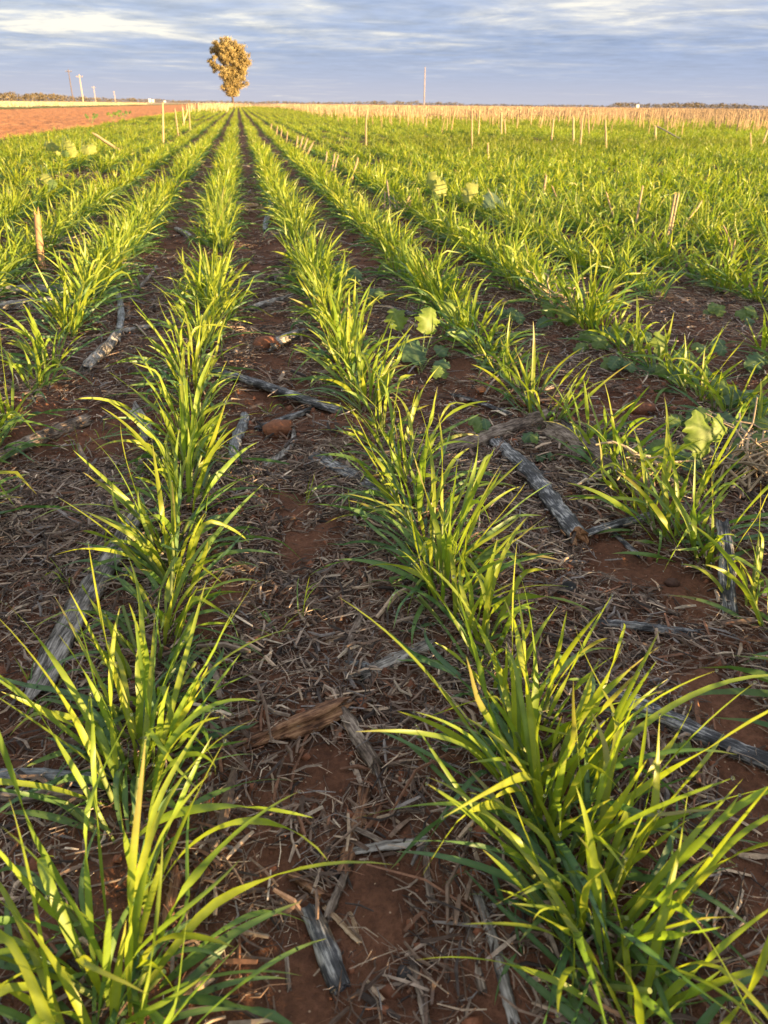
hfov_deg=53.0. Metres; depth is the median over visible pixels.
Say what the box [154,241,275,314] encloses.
wheat plant
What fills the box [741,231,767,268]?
wheat plant
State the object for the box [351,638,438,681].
fallen stalk
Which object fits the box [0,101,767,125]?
distant stubble
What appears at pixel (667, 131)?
stubble stalk
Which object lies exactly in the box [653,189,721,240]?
wheat plant
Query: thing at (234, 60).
gum tree
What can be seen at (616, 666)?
fallen stalk
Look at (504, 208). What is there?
wheat plant
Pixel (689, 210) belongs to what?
wheat plant
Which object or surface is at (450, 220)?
wheat plant
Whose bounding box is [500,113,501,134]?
stubble stalk
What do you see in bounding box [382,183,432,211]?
wheat plant
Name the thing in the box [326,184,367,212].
wheat plant
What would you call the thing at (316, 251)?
wheat plant
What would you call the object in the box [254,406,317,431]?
fallen stalk
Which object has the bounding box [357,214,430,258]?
wheat plant
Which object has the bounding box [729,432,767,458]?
broadleaf weed
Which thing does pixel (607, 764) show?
wheat plant
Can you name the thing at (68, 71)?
power pole
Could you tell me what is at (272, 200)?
wheat plant
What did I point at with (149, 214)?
wheat plant
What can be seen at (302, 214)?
wheat plant
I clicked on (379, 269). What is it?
wheat plant
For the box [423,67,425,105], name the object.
power pole
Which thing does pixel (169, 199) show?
wheat plant
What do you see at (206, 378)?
wheat plant
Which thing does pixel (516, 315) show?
broadleaf weed
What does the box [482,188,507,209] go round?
broadleaf weed
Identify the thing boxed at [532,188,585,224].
wheat plant
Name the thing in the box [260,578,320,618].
grass seedling
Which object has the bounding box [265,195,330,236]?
wheat plant
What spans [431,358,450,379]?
broadleaf weed
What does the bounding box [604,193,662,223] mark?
wheat plant
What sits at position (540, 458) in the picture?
weed seedling
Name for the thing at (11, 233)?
wheat plant
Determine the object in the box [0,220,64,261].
wheat plant
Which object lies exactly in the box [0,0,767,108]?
sky
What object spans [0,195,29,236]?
wheat plant
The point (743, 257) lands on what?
wheat plant
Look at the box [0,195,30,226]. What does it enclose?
wheat plant
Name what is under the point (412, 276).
wheat plant
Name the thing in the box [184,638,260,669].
grass seedling
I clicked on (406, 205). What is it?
wheat plant
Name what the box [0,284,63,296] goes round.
fallen stalk
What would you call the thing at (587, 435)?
wheat plant
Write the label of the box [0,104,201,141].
bare field
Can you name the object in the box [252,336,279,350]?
soil clod
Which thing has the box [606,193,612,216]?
stubble stalk
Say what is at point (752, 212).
wheat plant
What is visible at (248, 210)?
straw tuft
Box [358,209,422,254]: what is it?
wheat plant
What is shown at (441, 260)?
wheat plant
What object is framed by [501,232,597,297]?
wheat plant
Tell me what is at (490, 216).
wheat plant
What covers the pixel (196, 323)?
wheat plant
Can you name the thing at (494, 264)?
wheat plant
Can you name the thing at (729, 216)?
wheat plant
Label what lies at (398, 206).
plant
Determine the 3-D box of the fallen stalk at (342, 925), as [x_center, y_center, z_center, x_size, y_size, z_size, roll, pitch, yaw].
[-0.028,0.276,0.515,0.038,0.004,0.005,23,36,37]
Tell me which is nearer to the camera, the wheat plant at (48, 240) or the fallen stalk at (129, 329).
the fallen stalk at (129, 329)
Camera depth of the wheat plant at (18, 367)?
1.45 m
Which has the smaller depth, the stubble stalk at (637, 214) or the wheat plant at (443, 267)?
the wheat plant at (443, 267)
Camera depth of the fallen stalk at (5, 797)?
0.60 m
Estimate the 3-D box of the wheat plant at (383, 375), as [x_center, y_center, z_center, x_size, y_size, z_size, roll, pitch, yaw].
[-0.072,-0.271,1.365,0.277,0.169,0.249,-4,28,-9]
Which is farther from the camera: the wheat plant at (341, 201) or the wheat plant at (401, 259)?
the wheat plant at (341, 201)
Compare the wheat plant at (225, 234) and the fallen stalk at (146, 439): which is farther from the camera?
the wheat plant at (225, 234)
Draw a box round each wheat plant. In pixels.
[0,182,33,223]
[0,184,44,218]
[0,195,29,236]
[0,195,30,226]
[0,200,24,231]
[0,210,78,256]
[0,215,68,270]
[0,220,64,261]
[0,224,39,283]
[0,233,64,284]
[0,250,30,292]
[0,250,31,299]
[0,302,120,377]
[0,333,92,404]
[0,335,88,438]
[0,380,66,486]
[0,419,26,505]
[0,540,311,878]
[0,557,270,831]
[0,692,392,1023]
[0,713,326,1023]
[1,181,42,217]
[2,214,40,271]
[2,259,122,343]
[5,248,133,334]
[6,226,59,275]
[9,196,91,249]
[9,210,77,252]
[12,208,76,244]
[21,193,87,237]
[21,194,94,234]
[28,241,156,310]
[28,243,145,307]
[28,425,298,603]
[29,560,231,769]
[30,229,143,294]
[33,526,263,682]
[40,185,104,231]
[42,199,99,233]
[51,191,106,222]
[51,194,92,226]
[53,178,111,214]
[54,184,110,219]
[55,214,151,263]
[55,235,155,293]
[56,220,157,276]
[57,190,115,215]
[59,209,145,275]
[68,227,146,281]
[73,344,258,468]
[75,215,163,261]
[75,480,258,652]
[81,206,171,252]
[82,197,168,254]
[82,199,167,245]
[88,217,152,260]
[92,202,167,239]
[95,383,288,507]
[97,403,286,536]
[100,181,178,225]
[100,197,171,234]
[100,206,169,244]
[106,295,256,393]
[107,305,244,422]
[110,197,169,221]
[115,193,173,232]
[116,187,181,224]
[117,188,173,215]
[123,192,178,215]
[126,184,175,216]
[127,182,192,214]
[140,272,277,362]
[147,236,251,297]
[150,268,261,342]
[153,253,248,304]
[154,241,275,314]
[170,244,248,291]
[174,270,272,324]
[178,199,254,235]
[182,180,246,215]
[182,205,236,248]
[182,207,250,251]
[182,233,255,274]
[183,202,248,237]
[185,183,246,221]
[185,195,238,232]
[186,205,228,248]
[187,185,252,225]
[191,203,245,241]
[193,189,249,218]
[193,197,250,233]
[195,187,262,234]
[199,176,249,209]
[199,189,242,213]
[252,202,325,243]
[253,182,320,231]
[253,187,321,219]
[256,178,325,217]
[256,189,301,211]
[259,181,319,210]
[259,182,321,215]
[261,228,361,286]
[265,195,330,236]
[266,204,322,234]
[267,193,330,230]
[267,240,351,298]
[268,199,313,227]
[270,262,381,320]
[272,314,426,419]
[274,220,336,261]
[274,239,352,296]
[276,230,351,281]
[277,287,405,383]
[278,226,349,269]
[279,223,351,271]
[280,191,318,224]
[281,251,365,311]
[288,248,363,294]
[288,252,371,332]
[288,277,400,350]
[288,311,428,400]
[300,406,557,622]
[305,392,514,552]
[308,451,592,647]
[313,368,440,454]
[318,186,366,216]
[320,181,372,218]
[323,183,368,222]
[324,188,383,222]
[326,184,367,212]
[329,184,368,211]
[329,193,400,232]
[331,196,388,228]
[338,191,397,226]
[341,389,507,486]
[342,541,767,988]
[343,202,394,230]
[343,202,397,237]
[344,206,398,248]
[353,204,404,236]
[353,218,427,247]
[354,205,433,254]
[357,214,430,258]
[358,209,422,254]
[361,231,426,278]
[362,234,444,281]
[368,508,568,643]
[372,235,482,308]
[372,239,466,300]
[376,223,431,266]
[381,186,412,211]
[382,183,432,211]
[382,232,469,287]
[389,239,477,278]
[389,593,629,761]
[390,190,427,217]
[391,187,424,207]
[392,184,445,218]
[393,184,433,212]
[393,193,433,221]
[393,517,556,681]
[395,626,767,1023]
[396,266,495,318]
[397,253,482,311]
[401,192,462,234]
[401,196,448,227]
[405,200,460,227]
[408,610,692,813]
[409,197,466,233]
[412,273,497,343]
[418,204,477,241]
[419,194,479,244]
[420,703,731,1023]
[425,305,547,356]
[426,725,767,1023]
[428,211,485,244]
[431,211,503,251]
[431,281,528,348]
[432,203,505,254]
[440,313,543,368]
[448,216,513,262]
[448,222,516,256]
[448,316,549,381]
[451,181,488,212]
[453,189,490,213]
[455,216,548,268]
[459,184,501,217]
[460,191,501,217]
[462,217,560,277]
[467,323,631,429]
[468,193,501,223]
[468,224,540,276]
[469,227,567,294]
[470,215,544,264]
[472,184,544,230]
[474,206,515,225]
[475,229,561,284]
[479,184,546,229]
[479,345,583,410]
[484,189,545,232]
[490,196,565,240]
[494,203,548,235]
[501,207,566,249]
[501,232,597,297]
[501,250,657,329]
[508,185,565,210]
[508,236,615,309]
[513,200,575,244]
[515,189,563,216]
[515,265,585,306]
[516,185,570,217]
[523,206,586,252]
[526,257,646,340]
[527,214,592,257]
[531,187,579,218]
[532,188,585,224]
[534,197,584,226]
[534,210,605,260]
[542,227,634,277]
[543,192,608,226]
[543,223,601,266]
[543,382,709,492]
[545,379,652,452]
[550,190,624,233]
[554,223,627,270]
[560,294,654,350]
[562,227,643,283]
[565,423,747,549]
[568,199,607,235]
[568,397,767,578]
[571,208,620,238]
[572,231,656,286]
[574,206,632,241]
[575,200,648,245]
[576,171,641,212]
[576,180,642,219]
[576,238,665,287]
[581,299,671,360]
[585,183,645,218]
[585,211,661,251]
[589,249,682,291]
[593,209,696,255]
[599,195,644,224]
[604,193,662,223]
[607,265,685,302]
[610,210,722,274]
[611,214,685,260]
[613,192,665,231]
[615,311,707,368]
[623,188,694,233]
[625,196,677,230]
[626,220,691,263]
[628,318,764,402]
[635,179,695,216]
[648,346,767,414]
[650,221,745,277]
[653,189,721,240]
[653,191,708,221]
[661,358,767,430]
[662,191,711,223]
[666,201,741,246]
[666,202,757,255]
[668,238,738,286]
[669,481,767,665]
[674,204,730,247]
[681,197,726,223]
[681,224,767,294]
[683,213,766,254]
[684,188,739,223]
[685,231,766,287]
[696,220,766,261]
[697,194,765,236]
[697,199,738,229]
[701,224,767,267]
[704,240,767,299]
[706,192,767,234]
[707,296,767,353]
[725,196,767,224]
[726,265,767,303]
[730,195,767,223]
[730,204,767,239]
[739,203,767,243]
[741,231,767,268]
[744,229,767,272]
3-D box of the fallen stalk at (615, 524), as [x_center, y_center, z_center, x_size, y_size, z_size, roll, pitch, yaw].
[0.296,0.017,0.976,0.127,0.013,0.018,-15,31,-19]
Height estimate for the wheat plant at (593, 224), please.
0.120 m
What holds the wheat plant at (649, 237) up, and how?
on the ground
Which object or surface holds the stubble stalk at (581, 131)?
on the ground
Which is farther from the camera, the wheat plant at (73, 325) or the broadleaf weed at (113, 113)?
the broadleaf weed at (113, 113)
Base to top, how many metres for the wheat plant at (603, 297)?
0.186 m
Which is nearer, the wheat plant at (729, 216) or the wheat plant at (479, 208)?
the wheat plant at (729, 216)
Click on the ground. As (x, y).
(306, 1000)
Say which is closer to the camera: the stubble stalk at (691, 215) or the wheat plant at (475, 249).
the wheat plant at (475, 249)
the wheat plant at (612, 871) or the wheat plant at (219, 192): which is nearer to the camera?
the wheat plant at (612, 871)
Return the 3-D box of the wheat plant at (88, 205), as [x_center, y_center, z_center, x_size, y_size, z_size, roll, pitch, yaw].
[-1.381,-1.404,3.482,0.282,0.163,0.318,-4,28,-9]
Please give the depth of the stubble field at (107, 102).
267.18 m
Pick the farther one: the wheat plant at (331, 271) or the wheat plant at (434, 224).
the wheat plant at (434, 224)
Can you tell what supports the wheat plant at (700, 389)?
on the ground
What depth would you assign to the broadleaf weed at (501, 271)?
2.37 m
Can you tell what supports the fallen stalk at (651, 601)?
on the ground
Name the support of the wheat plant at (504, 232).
on the ground
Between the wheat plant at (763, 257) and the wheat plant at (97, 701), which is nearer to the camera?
the wheat plant at (97, 701)
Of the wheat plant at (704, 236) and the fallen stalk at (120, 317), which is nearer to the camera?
the fallen stalk at (120, 317)
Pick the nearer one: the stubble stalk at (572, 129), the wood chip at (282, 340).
the wood chip at (282, 340)
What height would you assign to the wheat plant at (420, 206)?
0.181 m
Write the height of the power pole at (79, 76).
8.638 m
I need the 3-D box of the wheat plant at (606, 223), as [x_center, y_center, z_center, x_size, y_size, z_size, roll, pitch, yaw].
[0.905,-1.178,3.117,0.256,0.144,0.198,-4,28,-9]
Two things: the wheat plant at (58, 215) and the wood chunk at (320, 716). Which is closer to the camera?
the wood chunk at (320, 716)
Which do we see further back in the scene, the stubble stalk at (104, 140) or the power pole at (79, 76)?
the power pole at (79, 76)
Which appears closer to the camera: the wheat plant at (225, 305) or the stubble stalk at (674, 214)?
the wheat plant at (225, 305)
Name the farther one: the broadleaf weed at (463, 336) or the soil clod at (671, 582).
the broadleaf weed at (463, 336)
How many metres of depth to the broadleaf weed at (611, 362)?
1.55 m
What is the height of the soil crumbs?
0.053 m
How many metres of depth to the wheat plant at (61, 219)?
2.98 m
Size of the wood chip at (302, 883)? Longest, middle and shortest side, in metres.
0.042 x 0.011 x 0.004 m
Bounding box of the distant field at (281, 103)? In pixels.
[5,100,726,108]
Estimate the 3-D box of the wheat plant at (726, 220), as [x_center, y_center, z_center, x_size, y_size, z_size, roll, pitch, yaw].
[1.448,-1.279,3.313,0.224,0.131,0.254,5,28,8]
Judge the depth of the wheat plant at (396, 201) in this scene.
3.91 m
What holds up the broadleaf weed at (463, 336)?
on the ground
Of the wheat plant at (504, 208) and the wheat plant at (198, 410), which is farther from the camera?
the wheat plant at (504, 208)
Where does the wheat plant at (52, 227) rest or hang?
on the ground
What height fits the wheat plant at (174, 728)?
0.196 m
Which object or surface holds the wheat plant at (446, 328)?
on the ground
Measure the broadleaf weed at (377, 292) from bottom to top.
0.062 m
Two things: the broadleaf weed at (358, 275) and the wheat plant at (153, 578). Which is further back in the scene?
the broadleaf weed at (358, 275)
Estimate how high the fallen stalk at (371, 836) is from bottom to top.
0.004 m
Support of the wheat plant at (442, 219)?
on the ground
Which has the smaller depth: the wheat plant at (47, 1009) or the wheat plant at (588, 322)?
the wheat plant at (47, 1009)
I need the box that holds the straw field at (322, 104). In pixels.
[236,104,747,109]
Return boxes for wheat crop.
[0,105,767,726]
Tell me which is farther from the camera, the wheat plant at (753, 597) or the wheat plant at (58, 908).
the wheat plant at (753, 597)
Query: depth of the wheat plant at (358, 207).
3.42 m
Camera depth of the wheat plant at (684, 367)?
1.47 m
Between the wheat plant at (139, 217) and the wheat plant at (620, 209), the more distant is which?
the wheat plant at (620, 209)
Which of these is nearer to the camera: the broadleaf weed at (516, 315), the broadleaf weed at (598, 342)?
the broadleaf weed at (598, 342)
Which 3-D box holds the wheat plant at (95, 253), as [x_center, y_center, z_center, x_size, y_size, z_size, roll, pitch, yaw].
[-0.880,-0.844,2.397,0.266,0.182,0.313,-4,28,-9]
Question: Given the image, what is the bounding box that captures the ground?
[0,102,767,1023]
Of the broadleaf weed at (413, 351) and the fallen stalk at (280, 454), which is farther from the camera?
the broadleaf weed at (413, 351)
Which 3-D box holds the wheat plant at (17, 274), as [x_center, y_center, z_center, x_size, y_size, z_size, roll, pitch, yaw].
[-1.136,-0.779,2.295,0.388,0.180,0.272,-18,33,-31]
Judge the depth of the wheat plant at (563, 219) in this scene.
3.46 m
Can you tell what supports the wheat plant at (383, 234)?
on the ground
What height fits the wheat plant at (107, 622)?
0.110 m
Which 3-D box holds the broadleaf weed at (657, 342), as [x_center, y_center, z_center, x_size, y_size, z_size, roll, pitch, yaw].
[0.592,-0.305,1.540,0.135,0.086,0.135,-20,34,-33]
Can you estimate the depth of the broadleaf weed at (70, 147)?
5.62 m
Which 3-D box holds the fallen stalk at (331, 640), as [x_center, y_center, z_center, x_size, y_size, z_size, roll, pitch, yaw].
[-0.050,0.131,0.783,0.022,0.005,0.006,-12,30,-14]
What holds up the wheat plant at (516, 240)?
on the ground
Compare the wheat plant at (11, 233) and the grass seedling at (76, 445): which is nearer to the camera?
the grass seedling at (76, 445)
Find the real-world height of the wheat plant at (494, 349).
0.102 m
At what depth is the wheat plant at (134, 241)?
2.56 m
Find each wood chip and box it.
[162,971,214,1022]
[244,293,294,309]
[268,328,309,351]
[287,871,328,899]
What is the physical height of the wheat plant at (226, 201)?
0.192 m
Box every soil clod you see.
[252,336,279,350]
[262,419,293,437]
[269,866,276,871]
[396,964,412,979]
[476,386,485,393]
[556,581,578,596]
[629,401,656,415]
[664,578,680,586]
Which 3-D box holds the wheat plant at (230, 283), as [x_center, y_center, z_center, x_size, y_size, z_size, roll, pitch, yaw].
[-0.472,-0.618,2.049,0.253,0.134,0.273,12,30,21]
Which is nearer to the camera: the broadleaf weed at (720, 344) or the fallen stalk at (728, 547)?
the fallen stalk at (728, 547)
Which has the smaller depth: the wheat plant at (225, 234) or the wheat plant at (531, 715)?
the wheat plant at (531, 715)
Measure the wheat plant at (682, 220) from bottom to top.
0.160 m
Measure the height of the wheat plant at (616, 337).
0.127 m
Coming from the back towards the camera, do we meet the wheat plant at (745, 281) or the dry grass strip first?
the dry grass strip
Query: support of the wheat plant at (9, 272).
on the ground
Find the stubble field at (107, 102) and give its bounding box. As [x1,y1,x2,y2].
[1,101,202,106]
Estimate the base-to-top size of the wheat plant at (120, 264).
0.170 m
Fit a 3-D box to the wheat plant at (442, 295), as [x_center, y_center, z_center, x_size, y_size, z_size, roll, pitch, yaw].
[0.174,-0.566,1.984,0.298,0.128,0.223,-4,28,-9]
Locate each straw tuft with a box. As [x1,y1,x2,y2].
[24,231,110,249]
[233,200,273,215]
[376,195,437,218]
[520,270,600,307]
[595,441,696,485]
[681,397,767,492]
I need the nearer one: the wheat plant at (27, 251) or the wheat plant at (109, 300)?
the wheat plant at (109, 300)
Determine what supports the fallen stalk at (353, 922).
on the ground
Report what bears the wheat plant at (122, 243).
on the ground
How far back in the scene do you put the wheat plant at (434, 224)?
3.10 m
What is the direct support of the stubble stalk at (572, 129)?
on the ground
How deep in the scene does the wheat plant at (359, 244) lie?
2.93 m
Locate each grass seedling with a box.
[1,657,69,700]
[45,557,73,585]
[64,426,85,454]
[93,424,117,438]
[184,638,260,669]
[254,605,308,635]
[259,403,283,414]
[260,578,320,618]
[273,474,335,503]
[348,490,368,517]
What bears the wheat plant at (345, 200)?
on the ground
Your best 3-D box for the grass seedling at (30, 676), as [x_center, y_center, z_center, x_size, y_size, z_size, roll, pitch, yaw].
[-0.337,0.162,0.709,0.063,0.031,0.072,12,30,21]
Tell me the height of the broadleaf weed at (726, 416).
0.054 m
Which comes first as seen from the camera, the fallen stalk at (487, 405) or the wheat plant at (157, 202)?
the fallen stalk at (487, 405)
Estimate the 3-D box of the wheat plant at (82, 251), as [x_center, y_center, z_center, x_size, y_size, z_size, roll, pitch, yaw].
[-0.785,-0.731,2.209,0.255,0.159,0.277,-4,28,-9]
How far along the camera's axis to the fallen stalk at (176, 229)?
3.24 m
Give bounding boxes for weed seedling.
[534,452,554,461]
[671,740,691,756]
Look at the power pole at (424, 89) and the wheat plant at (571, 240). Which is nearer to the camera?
the wheat plant at (571, 240)
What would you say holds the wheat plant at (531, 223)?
on the ground
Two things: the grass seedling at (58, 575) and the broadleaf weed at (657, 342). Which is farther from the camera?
the broadleaf weed at (657, 342)
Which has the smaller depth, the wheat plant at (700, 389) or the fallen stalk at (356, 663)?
the fallen stalk at (356, 663)
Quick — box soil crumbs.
[0,210,767,1023]
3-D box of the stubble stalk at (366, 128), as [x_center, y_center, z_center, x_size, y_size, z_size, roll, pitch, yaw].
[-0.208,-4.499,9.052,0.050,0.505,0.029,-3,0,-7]
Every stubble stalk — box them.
[34,208,45,270]
[92,132,119,151]
[162,103,163,145]
[174,108,178,135]
[349,157,358,185]
[365,110,366,144]
[386,181,392,218]
[471,107,472,148]
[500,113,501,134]
[543,175,546,194]
[551,119,553,139]
[572,117,573,142]
[580,119,582,143]
[604,120,606,149]
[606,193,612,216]
[635,185,643,230]
[657,126,677,137]
[666,192,676,240]
[667,192,679,247]
[674,201,701,237]
[723,224,735,259]
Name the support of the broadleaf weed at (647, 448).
on the ground
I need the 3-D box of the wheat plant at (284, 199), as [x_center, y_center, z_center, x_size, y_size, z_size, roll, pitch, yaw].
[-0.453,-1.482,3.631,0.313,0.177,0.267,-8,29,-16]
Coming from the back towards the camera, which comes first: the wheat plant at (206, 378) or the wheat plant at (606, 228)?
the wheat plant at (606, 228)
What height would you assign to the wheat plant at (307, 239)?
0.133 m
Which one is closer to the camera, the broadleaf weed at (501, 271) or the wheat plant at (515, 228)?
the broadleaf weed at (501, 271)
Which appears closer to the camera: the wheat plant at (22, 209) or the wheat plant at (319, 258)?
the wheat plant at (319, 258)
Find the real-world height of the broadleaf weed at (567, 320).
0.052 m
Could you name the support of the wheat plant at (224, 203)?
on the ground
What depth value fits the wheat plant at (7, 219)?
3.26 m
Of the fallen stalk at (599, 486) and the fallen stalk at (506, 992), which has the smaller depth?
the fallen stalk at (506, 992)
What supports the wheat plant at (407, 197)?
on the ground
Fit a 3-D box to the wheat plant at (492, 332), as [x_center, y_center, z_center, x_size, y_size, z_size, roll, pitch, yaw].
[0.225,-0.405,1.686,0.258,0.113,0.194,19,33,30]
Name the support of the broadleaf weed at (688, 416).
on the ground
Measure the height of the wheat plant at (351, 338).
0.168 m
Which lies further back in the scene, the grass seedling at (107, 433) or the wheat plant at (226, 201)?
the wheat plant at (226, 201)
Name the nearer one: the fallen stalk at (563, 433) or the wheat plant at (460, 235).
the fallen stalk at (563, 433)
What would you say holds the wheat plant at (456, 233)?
on the ground
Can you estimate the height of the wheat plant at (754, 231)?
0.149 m
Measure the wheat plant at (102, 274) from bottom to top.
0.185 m
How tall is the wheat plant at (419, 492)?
0.166 m
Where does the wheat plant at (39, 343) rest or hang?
on the ground
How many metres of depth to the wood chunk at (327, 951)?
0.49 m
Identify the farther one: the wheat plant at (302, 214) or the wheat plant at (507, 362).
the wheat plant at (302, 214)
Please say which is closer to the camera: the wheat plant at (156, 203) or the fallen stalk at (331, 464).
the fallen stalk at (331, 464)
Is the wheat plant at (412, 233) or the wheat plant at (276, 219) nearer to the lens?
the wheat plant at (412, 233)
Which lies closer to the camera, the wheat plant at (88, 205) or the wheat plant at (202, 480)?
the wheat plant at (202, 480)
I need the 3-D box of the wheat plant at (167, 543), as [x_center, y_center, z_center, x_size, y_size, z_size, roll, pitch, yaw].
[-0.257,-0.018,0.886,0.284,0.159,0.268,-10,30,-20]
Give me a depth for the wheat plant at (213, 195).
3.71 m
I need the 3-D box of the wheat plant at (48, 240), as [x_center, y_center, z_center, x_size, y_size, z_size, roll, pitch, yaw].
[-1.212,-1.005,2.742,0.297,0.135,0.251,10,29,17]
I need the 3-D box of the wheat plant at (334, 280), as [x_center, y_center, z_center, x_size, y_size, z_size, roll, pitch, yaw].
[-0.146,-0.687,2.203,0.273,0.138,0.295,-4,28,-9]
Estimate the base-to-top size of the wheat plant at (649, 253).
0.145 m
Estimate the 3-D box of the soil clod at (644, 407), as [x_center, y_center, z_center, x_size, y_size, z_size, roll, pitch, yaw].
[0.469,-0.186,1.391,0.047,0.030,0.040,-4,28,-9]
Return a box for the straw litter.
[0,135,767,1023]
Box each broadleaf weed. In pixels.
[40,165,57,189]
[44,139,60,160]
[61,134,77,157]
[80,139,96,161]
[85,113,97,123]
[106,111,119,121]
[118,110,130,119]
[333,263,362,285]
[364,288,384,302]
[384,299,457,373]
[426,171,447,204]
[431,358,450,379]
[445,328,472,342]
[457,304,476,324]
[461,177,478,202]
[467,415,491,432]
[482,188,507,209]
[491,305,525,323]
[493,267,511,274]
[521,432,539,443]
[536,303,575,328]
[561,307,584,326]
[573,326,612,353]
[600,355,636,372]
[612,326,652,344]
[635,331,696,387]
[642,439,658,460]
[648,410,746,497]
[667,364,712,384]
[668,406,711,427]
[691,339,727,355]
[703,302,726,316]
[711,379,767,436]
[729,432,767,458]
[735,305,758,326]
[744,352,767,373]
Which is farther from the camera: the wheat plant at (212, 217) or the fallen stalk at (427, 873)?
the wheat plant at (212, 217)
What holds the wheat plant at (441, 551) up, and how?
on the ground
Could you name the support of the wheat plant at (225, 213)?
on the ground
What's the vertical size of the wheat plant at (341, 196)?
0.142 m
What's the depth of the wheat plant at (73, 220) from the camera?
3.15 m
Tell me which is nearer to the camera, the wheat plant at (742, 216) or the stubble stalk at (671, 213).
the stubble stalk at (671, 213)
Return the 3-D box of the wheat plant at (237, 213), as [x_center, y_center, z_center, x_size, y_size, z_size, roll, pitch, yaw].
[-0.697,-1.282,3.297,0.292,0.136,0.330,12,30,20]
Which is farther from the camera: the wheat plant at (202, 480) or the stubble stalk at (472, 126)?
the stubble stalk at (472, 126)
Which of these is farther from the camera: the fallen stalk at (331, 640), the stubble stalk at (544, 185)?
the stubble stalk at (544, 185)
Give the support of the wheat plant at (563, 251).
on the ground
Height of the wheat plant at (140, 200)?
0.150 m
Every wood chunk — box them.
[236,696,353,751]
[301,903,350,994]
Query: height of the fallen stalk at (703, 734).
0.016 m
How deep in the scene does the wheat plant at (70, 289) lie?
2.05 m
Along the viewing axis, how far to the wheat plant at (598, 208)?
3.71 m
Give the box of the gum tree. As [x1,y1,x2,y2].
[207,36,253,102]
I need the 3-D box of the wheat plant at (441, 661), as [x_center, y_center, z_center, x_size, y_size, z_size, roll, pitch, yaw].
[0.106,0.123,0.657,0.222,0.123,0.159,8,29,13]
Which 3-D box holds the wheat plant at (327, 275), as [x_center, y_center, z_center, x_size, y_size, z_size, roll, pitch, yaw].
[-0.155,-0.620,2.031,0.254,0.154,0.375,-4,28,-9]
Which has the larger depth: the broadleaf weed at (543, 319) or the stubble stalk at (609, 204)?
the stubble stalk at (609, 204)
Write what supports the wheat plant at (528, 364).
on the ground
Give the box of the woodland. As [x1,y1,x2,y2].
[0,92,767,108]
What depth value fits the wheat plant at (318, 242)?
2.55 m
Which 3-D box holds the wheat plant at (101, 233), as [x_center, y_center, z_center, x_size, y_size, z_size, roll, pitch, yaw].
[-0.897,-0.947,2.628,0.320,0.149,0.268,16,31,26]
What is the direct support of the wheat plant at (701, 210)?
on the ground
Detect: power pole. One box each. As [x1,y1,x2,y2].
[65,69,73,101]
[76,75,83,101]
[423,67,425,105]
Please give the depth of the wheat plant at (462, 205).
3.86 m
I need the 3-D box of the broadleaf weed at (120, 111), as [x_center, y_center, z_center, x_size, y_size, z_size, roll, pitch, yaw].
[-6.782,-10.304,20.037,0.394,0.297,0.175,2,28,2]
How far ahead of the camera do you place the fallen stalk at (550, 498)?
1.04 m
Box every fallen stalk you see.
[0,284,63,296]
[0,294,73,310]
[0,413,93,460]
[0,767,112,786]
[0,785,107,803]
[22,508,144,703]
[47,240,87,249]
[76,331,121,374]
[108,323,166,333]
[114,288,124,344]
[125,265,157,319]
[129,401,156,445]
[162,865,181,927]
[174,227,191,239]
[212,368,348,413]
[228,412,249,464]
[236,202,261,208]
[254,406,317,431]
[254,423,295,474]
[263,201,271,231]
[279,898,291,991]
[308,452,400,501]
[322,905,361,944]
[323,871,348,922]
[326,637,341,643]
[337,695,383,773]
[337,781,371,875]
[341,604,369,654]
[345,657,368,667]
[348,911,359,939]
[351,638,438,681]
[353,825,392,850]
[353,835,428,854]
[379,304,418,316]
[407,954,431,1023]
[418,800,434,906]
[434,409,559,454]
[451,393,512,415]
[462,911,486,994]
[471,889,520,1023]
[489,436,588,544]
[537,421,661,500]
[540,470,612,491]
[561,420,601,447]
[578,512,654,539]
[585,678,767,770]
[586,618,702,636]
[595,646,642,681]
[597,570,680,616]
[600,522,639,558]
[715,518,738,618]
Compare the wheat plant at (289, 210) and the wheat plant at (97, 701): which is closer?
the wheat plant at (97, 701)
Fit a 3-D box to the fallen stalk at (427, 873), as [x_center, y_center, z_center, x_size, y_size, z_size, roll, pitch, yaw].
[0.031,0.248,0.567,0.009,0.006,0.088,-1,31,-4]
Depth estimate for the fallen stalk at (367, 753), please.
0.65 m
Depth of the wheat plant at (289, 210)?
3.39 m
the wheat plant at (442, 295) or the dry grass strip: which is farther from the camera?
the dry grass strip
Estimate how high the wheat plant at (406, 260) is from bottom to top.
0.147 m
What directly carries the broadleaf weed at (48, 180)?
on the ground
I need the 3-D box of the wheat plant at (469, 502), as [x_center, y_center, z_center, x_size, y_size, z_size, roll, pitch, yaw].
[0.080,-0.015,0.857,0.264,0.179,0.295,-17,33,-30]
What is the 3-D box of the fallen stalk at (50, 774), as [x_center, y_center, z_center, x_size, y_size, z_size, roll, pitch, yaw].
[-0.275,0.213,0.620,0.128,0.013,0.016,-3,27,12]
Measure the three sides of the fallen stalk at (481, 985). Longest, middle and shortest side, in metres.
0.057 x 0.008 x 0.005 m
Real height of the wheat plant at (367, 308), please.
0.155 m
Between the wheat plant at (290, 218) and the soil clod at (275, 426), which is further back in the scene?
the wheat plant at (290, 218)
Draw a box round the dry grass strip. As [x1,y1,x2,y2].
[0,103,211,108]
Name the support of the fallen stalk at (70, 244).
on the ground

